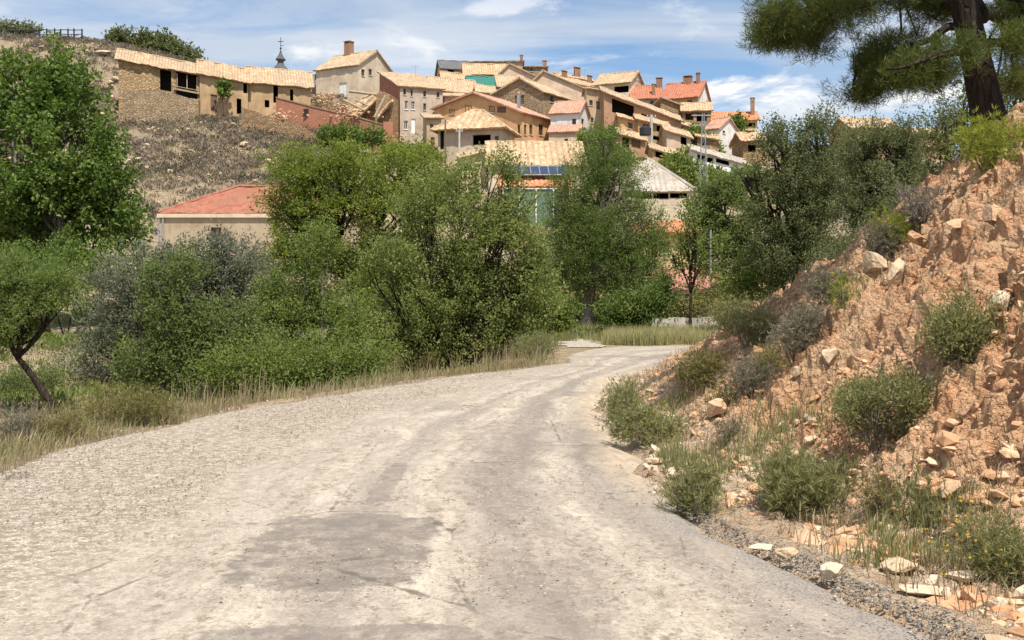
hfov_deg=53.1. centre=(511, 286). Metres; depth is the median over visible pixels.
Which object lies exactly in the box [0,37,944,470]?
ground
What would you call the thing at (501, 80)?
village house
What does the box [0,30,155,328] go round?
poplar tree
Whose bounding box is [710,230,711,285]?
utility pole
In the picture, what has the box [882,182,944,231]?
bank shrub
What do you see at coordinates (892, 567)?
boulder
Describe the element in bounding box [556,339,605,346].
gravel path
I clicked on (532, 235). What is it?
undergrowth bush
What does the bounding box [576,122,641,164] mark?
village bush
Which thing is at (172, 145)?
hill green
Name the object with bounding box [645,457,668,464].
boulder
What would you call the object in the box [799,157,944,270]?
undergrowth bush
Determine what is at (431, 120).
village house
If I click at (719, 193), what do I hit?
green tree
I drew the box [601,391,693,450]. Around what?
roadside shrub
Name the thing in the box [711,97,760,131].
village house
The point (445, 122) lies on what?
utility pole
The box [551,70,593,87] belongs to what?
village house
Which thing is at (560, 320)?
undergrowth bush
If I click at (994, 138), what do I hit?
young pine
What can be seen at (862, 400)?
bank shrub
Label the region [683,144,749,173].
shed
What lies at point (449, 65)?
village house
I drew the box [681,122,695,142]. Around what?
shed
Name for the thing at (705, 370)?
bank shrub
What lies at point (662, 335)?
pale grass
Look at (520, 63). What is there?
village house
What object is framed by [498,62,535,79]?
village house
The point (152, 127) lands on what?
hill stones
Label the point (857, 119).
stone barn
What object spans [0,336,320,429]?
terrace grass
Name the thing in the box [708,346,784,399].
bank shrub
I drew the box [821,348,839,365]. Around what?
boulder
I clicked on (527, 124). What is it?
village house
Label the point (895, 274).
boulder
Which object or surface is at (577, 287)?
undergrowth bush
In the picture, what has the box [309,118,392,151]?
village bush
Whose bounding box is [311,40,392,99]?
village house
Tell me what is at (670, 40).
sky
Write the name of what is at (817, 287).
bank shrub
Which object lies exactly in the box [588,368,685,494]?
edge crumbs
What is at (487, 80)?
village house
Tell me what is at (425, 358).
verge shrub
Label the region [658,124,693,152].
village house
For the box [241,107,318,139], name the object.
retaining wall
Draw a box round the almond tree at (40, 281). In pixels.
[0,238,91,412]
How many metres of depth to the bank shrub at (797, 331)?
9.24 m
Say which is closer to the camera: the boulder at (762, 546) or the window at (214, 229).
the boulder at (762, 546)
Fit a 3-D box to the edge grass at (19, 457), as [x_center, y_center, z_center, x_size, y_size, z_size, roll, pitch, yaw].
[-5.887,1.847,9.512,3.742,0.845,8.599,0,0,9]
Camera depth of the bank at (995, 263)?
7.47 m
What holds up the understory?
on the ground at (562, 351)
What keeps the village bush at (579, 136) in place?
on the ground at (562, 351)
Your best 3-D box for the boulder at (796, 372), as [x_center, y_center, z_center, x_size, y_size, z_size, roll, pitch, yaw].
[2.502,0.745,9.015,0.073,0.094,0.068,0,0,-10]
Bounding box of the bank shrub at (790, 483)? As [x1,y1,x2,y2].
[730,421,874,521]
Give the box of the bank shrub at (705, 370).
[660,345,731,398]
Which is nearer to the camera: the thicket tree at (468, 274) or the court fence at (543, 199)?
the thicket tree at (468, 274)
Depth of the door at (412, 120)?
140.82 m
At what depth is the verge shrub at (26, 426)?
10.98 m
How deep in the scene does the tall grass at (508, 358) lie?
18.79 m
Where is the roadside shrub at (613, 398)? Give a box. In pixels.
[595,373,649,420]
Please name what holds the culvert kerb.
on the ground at (562, 351)
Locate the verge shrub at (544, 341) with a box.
[508,328,564,360]
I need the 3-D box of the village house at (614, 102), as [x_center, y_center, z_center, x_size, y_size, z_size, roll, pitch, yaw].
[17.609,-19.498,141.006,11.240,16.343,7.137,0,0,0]
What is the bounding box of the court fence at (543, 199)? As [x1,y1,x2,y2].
[502,188,558,225]
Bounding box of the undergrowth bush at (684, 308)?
[665,258,773,317]
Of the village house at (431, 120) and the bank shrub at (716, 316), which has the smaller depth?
the bank shrub at (716, 316)
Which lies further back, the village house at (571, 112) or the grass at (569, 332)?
the village house at (571, 112)
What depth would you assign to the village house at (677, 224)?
71.92 m
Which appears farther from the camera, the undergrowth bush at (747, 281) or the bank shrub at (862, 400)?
the undergrowth bush at (747, 281)
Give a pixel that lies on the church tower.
(280, 59)
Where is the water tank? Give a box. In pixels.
[639,126,652,135]
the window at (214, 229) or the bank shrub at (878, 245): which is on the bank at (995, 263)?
the bank shrub at (878, 245)
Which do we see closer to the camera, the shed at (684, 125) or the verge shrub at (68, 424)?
the verge shrub at (68, 424)
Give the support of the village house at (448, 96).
on the ground at (562, 351)
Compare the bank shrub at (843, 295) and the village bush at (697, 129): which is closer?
the bank shrub at (843, 295)
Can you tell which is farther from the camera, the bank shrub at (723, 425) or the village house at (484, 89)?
the village house at (484, 89)
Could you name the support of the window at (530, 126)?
in the village house at (527, 124)
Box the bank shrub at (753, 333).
[715,298,786,350]
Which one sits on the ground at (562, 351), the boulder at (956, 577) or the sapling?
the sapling
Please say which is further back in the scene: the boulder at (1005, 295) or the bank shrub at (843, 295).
the bank shrub at (843, 295)
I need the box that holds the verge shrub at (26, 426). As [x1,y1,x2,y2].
[0,397,54,448]
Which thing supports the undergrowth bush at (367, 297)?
on the ground at (562, 351)
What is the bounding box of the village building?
[605,157,696,230]
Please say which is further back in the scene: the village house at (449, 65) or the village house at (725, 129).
the village house at (449, 65)
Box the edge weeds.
[0,397,231,467]
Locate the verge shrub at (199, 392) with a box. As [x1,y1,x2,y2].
[179,382,238,402]
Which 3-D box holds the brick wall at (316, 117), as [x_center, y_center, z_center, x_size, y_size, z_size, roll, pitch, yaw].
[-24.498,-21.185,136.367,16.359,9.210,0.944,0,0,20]
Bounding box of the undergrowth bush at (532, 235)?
[481,206,565,267]
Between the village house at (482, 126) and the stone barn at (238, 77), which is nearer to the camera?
the village house at (482, 126)
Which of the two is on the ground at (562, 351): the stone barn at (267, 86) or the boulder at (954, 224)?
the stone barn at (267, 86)
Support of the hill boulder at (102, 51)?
on the ground at (562, 351)
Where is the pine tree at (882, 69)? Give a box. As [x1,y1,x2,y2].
[736,0,1023,138]
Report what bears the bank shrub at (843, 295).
on the bank at (995, 263)
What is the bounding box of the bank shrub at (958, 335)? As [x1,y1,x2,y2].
[907,276,1017,379]
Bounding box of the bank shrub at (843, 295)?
[820,259,868,317]
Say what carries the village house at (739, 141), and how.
on the ground at (562, 351)
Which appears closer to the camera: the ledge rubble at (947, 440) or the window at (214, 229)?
the ledge rubble at (947, 440)
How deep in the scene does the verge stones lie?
13.19 m
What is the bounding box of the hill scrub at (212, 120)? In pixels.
[0,32,352,234]
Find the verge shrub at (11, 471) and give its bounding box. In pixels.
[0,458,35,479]
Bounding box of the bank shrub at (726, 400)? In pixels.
[693,376,748,414]
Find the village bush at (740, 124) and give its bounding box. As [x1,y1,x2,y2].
[724,110,749,131]
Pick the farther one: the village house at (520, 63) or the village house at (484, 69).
the village house at (520, 63)
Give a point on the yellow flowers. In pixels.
(944, 574)
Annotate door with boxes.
[211,94,216,111]
[340,82,346,96]
[411,119,414,132]
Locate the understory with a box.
[0,269,558,409]
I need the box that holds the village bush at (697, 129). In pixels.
[683,122,726,152]
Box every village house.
[157,185,375,262]
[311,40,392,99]
[377,71,445,144]
[420,113,443,150]
[426,76,476,93]
[430,91,550,140]
[430,109,521,158]
[435,60,467,76]
[439,71,470,78]
[443,92,464,102]
[455,145,486,176]
[461,63,506,75]
[465,75,498,89]
[468,55,524,68]
[473,84,495,95]
[490,77,570,117]
[494,74,523,87]
[497,175,571,226]
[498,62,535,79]
[523,60,548,75]
[532,69,583,100]
[547,124,582,140]
[548,100,590,131]
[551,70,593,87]
[553,66,594,82]
[581,87,602,129]
[591,70,644,96]
[599,86,684,143]
[614,127,647,156]
[615,113,636,131]
[629,77,662,104]
[630,220,701,267]
[633,114,670,148]
[652,96,692,119]
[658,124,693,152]
[659,72,711,102]
[680,102,712,126]
[705,116,739,154]
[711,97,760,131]
[728,132,767,164]
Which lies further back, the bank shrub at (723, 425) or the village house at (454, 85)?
the village house at (454, 85)
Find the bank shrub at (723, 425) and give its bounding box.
[700,407,756,447]
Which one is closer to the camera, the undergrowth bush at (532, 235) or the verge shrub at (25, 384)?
the verge shrub at (25, 384)
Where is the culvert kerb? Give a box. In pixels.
[651,317,726,327]
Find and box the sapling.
[651,195,731,326]
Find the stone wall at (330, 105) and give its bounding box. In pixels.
[311,99,340,111]
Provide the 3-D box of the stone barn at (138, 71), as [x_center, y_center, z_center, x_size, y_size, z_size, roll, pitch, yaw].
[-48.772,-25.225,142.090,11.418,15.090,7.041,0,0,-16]
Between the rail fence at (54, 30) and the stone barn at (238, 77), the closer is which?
the stone barn at (238, 77)
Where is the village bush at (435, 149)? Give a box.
[378,138,443,159]
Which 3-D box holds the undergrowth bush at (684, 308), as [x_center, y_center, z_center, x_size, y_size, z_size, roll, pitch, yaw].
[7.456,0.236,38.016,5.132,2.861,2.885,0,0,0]
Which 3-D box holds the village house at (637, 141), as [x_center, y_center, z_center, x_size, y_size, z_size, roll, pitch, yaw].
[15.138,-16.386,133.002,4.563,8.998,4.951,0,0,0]
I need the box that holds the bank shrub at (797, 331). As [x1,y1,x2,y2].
[750,288,836,370]
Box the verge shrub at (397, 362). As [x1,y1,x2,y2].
[376,348,406,376]
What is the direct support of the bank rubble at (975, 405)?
on the bank at (995, 263)
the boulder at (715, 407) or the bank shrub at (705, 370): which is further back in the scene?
the bank shrub at (705, 370)
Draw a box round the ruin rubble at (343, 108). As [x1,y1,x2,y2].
[267,92,403,142]
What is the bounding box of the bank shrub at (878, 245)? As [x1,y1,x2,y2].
[848,212,905,270]
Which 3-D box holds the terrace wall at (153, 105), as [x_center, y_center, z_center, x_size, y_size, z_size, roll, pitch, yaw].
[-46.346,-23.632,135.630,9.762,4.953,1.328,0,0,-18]
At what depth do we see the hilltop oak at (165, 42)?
166.77 m
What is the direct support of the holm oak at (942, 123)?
on the bank at (995, 263)
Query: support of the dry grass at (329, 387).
on the ground at (562, 351)
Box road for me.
[0,345,928,639]
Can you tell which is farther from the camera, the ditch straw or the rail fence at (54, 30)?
the rail fence at (54, 30)
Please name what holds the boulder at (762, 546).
on the edge chippings
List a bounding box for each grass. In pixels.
[0,36,345,221]
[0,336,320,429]
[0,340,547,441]
[0,344,559,471]
[0,401,245,472]
[96,332,550,426]
[310,290,777,340]
[472,317,648,341]
[600,322,720,345]
[613,333,697,345]
[617,372,1014,569]
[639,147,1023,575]
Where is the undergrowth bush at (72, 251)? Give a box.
[0,224,149,335]
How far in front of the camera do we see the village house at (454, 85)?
154.86 m
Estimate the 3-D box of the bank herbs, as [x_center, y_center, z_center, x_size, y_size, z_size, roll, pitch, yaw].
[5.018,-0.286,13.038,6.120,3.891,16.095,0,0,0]
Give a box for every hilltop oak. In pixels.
[0,16,44,37]
[100,23,136,43]
[124,25,207,60]
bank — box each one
[593,101,1023,639]
[596,272,766,316]
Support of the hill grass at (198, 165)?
on the ground at (562, 351)
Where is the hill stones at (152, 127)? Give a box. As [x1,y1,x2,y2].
[5,72,290,219]
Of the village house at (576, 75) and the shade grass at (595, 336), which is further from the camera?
the village house at (576, 75)
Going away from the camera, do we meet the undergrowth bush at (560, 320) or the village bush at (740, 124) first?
the undergrowth bush at (560, 320)
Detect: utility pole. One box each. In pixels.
[442,120,448,168]
[456,129,462,152]
[646,114,655,143]
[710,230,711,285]
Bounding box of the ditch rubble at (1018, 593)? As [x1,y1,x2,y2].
[596,365,1023,639]
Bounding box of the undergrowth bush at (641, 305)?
[582,266,687,331]
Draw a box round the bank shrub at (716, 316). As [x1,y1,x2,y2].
[698,291,757,334]
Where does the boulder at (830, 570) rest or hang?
on the bank at (995, 263)
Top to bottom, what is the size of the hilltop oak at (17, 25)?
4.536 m
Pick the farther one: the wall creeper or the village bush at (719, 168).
the wall creeper
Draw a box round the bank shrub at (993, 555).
[930,502,1023,592]
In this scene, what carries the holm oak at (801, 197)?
on the ground at (562, 351)
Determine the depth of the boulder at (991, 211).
7.84 m
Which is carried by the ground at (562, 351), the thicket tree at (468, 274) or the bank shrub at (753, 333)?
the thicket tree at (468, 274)
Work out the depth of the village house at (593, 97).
140.00 m
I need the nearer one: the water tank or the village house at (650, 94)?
the water tank
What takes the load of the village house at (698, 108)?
on the ground at (562, 351)
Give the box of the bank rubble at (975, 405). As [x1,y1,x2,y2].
[640,103,1023,598]
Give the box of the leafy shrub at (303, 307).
[238,210,404,391]
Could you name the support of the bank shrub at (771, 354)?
on the bank at (995, 263)
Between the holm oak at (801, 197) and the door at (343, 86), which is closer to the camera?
the holm oak at (801, 197)
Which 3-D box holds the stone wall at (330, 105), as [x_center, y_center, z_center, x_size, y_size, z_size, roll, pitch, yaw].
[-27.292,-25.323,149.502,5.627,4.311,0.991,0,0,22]
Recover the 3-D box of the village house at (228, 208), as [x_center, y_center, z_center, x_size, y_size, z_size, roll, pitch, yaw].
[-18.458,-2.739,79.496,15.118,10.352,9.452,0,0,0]
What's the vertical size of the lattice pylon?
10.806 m
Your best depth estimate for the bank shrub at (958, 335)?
6.95 m
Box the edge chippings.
[661,491,1006,639]
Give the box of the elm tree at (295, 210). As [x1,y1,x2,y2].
[245,129,454,330]
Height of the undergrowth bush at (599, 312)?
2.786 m
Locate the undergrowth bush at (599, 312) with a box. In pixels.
[594,275,681,321]
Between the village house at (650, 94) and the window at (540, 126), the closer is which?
the window at (540, 126)
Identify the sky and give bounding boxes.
[0,0,1023,159]
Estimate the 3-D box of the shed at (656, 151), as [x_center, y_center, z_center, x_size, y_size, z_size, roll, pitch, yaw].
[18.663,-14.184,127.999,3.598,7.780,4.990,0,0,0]
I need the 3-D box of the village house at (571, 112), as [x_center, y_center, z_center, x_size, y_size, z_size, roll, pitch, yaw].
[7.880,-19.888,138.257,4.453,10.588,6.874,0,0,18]
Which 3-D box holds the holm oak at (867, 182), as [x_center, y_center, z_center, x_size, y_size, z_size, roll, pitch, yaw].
[9.456,-1.343,26.016,3.712,6.526,2.379,0,0,0]
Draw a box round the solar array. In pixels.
[504,166,565,175]
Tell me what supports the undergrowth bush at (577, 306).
on the ground at (562, 351)
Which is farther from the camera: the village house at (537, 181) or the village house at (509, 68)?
the village house at (509, 68)
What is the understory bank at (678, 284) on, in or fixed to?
on the ground at (562, 351)
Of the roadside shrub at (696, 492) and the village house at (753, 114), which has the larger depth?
the village house at (753, 114)
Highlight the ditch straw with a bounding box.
[612,346,1023,617]
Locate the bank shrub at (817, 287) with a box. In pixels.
[794,254,858,309]
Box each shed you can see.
[645,142,676,163]
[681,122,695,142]
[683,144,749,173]
[691,130,721,151]
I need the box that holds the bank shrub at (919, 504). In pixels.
[890,456,959,530]
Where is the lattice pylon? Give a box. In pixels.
[691,113,714,184]
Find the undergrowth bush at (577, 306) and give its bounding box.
[516,276,604,320]
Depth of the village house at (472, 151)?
108.00 m
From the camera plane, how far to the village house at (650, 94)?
162.99 m
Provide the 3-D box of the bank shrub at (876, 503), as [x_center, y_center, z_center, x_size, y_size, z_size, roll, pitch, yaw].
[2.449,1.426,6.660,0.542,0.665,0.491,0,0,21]
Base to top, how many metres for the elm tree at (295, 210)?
7.395 m
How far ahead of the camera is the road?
6.45 m
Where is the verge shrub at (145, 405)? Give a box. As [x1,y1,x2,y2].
[72,373,199,427]
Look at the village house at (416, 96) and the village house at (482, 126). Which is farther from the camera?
the village house at (416, 96)
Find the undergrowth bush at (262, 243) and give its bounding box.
[224,225,299,288]
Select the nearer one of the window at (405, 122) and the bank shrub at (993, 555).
the bank shrub at (993, 555)
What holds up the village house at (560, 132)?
on the ground at (562, 351)
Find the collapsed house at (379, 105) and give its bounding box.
[343,90,398,144]
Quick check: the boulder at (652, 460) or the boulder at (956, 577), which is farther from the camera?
the boulder at (652, 460)
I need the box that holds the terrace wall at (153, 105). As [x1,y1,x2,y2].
[123,89,199,123]
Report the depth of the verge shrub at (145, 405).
12.18 m
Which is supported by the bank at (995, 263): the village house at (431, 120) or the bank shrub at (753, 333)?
the bank shrub at (753, 333)
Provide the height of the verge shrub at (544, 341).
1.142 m
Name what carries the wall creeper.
attached to the stone barn at (238, 77)
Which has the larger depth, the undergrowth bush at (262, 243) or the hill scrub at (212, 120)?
the hill scrub at (212, 120)
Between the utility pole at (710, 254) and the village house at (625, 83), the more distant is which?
the village house at (625, 83)
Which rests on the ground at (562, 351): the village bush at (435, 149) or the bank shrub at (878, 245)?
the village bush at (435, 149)
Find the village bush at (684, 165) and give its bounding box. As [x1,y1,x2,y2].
[654,143,718,185]
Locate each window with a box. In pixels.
[211,227,220,239]
[303,109,308,114]
[403,121,408,129]
[529,124,532,135]
[539,124,543,136]
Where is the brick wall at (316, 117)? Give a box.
[276,97,382,151]
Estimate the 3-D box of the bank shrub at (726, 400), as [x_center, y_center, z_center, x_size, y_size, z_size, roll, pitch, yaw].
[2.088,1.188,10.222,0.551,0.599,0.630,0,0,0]
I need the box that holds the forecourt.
[563,268,765,296]
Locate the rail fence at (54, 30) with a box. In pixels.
[0,28,82,40]
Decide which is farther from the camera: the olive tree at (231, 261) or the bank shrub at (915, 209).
the olive tree at (231, 261)
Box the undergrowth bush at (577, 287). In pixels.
[534,248,641,307]
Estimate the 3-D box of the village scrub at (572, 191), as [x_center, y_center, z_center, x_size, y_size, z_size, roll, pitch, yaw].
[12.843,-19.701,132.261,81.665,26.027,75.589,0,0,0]
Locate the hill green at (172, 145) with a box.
[7,43,323,223]
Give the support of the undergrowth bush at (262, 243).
on the ground at (562, 351)
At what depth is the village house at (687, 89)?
160.64 m
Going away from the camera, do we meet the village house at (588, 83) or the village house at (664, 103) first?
the village house at (664, 103)
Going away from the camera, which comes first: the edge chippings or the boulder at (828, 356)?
the edge chippings
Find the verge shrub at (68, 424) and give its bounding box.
[28,390,109,443]
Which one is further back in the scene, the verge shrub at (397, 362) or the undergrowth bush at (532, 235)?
the undergrowth bush at (532, 235)
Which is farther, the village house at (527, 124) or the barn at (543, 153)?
the village house at (527, 124)
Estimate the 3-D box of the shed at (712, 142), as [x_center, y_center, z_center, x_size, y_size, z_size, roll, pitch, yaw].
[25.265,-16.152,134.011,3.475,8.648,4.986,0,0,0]
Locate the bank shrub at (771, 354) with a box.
[744,335,790,374]
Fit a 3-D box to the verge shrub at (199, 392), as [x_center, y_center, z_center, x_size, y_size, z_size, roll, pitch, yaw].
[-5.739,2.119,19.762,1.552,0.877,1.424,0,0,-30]
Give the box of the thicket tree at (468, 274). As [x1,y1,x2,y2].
[334,138,571,368]
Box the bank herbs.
[648,99,1023,595]
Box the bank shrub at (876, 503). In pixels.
[847,457,908,521]
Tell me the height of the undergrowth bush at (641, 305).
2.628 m
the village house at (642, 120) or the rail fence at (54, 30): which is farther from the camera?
the rail fence at (54, 30)
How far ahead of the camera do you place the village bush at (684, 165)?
111.10 m
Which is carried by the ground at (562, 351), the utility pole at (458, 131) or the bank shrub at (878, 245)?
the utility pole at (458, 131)
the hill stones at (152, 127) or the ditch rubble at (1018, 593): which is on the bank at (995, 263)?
the ditch rubble at (1018, 593)
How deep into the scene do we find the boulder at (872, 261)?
9.56 m
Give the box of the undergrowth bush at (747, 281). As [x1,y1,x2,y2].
[708,235,808,304]
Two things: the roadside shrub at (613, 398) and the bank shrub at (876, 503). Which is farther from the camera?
the roadside shrub at (613, 398)
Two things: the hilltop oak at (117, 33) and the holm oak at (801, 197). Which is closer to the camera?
the holm oak at (801, 197)
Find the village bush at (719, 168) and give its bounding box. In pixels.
[694,161,779,191]
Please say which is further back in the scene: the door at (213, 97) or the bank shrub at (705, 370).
the door at (213, 97)
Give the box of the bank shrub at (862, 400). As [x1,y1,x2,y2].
[820,358,939,451]
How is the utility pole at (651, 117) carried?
on the ground at (562, 351)
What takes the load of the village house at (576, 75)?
on the ground at (562, 351)
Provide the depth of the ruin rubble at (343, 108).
135.13 m
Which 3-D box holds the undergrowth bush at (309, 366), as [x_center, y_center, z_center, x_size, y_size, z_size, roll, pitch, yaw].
[-4.160,1.559,19.520,4.674,2.012,2.343,0,0,0]
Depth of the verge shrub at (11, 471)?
8.53 m
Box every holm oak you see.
[732,93,859,291]
[814,104,936,260]
[904,62,1023,192]
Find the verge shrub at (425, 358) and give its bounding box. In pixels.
[403,344,447,370]
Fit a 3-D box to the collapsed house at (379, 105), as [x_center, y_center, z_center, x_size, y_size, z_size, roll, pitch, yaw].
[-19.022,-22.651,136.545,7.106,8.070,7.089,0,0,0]
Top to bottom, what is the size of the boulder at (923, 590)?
0.044 m
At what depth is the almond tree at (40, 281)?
18.38 m
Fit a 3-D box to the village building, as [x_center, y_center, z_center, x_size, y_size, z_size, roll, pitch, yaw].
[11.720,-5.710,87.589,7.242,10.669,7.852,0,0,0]
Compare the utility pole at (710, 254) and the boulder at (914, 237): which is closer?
the boulder at (914, 237)
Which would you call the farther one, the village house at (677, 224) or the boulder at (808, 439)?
the village house at (677, 224)
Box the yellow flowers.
[917,495,1006,589]
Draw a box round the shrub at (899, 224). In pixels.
[864,201,920,258]
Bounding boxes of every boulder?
[94,50,110,53]
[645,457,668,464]
[707,398,726,416]
[748,543,772,550]
[775,547,798,559]
[792,366,800,376]
[804,435,817,442]
[819,561,842,580]
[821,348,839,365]
[863,251,886,272]
[880,556,917,573]
[886,258,904,285]
[899,584,951,595]
[907,230,927,247]
[940,480,961,498]
[945,570,985,582]
[946,219,963,228]
[982,203,1001,222]
[984,596,1009,607]
[989,290,1009,309]
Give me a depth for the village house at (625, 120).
135.00 m
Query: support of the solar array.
on the village house at (537, 181)
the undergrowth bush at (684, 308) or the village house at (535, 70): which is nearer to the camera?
the undergrowth bush at (684, 308)
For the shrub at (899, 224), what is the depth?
9.94 m
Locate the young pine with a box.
[939,104,1023,175]
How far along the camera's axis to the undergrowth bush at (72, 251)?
32.83 m
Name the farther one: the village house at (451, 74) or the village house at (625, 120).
the village house at (451, 74)
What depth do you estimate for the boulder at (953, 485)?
6.29 m
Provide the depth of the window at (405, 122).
140.44 m
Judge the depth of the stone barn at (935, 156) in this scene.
118.32 m
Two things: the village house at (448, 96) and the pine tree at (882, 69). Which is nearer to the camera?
the pine tree at (882, 69)
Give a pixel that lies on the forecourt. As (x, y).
(684, 281)
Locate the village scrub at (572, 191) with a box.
[315,142,845,210]
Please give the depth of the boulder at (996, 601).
5.04 m
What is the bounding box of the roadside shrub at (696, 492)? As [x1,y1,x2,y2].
[647,457,741,524]
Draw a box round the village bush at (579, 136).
[574,128,584,141]
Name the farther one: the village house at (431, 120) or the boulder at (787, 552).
the village house at (431, 120)
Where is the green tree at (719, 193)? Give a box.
[677,167,773,284]
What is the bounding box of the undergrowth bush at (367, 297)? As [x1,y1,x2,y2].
[318,271,538,341]
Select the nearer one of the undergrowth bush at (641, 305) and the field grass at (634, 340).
the field grass at (634, 340)
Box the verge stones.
[3,384,381,471]
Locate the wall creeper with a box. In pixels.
[212,76,233,116]
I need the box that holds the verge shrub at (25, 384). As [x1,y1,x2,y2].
[0,354,79,400]
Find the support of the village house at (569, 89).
on the ground at (562, 351)
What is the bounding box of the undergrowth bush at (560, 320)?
[510,281,587,337]
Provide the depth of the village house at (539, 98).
145.19 m
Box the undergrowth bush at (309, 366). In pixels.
[173,316,417,403]
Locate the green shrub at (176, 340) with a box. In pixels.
[99,232,294,401]
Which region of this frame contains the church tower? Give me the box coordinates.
[274,37,286,68]
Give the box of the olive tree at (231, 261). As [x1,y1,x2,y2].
[54,217,292,383]
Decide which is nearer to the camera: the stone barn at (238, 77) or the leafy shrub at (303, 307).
the leafy shrub at (303, 307)
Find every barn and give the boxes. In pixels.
[114,48,202,113]
[196,59,251,118]
[244,66,314,114]
[485,140,587,195]
[826,117,898,161]
[894,128,945,159]
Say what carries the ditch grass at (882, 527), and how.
on the bank at (995, 263)
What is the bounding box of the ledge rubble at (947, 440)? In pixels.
[700,367,1023,636]
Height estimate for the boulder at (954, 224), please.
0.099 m
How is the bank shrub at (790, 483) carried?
on the bank at (995, 263)
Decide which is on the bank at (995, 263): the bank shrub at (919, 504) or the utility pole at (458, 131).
the bank shrub at (919, 504)

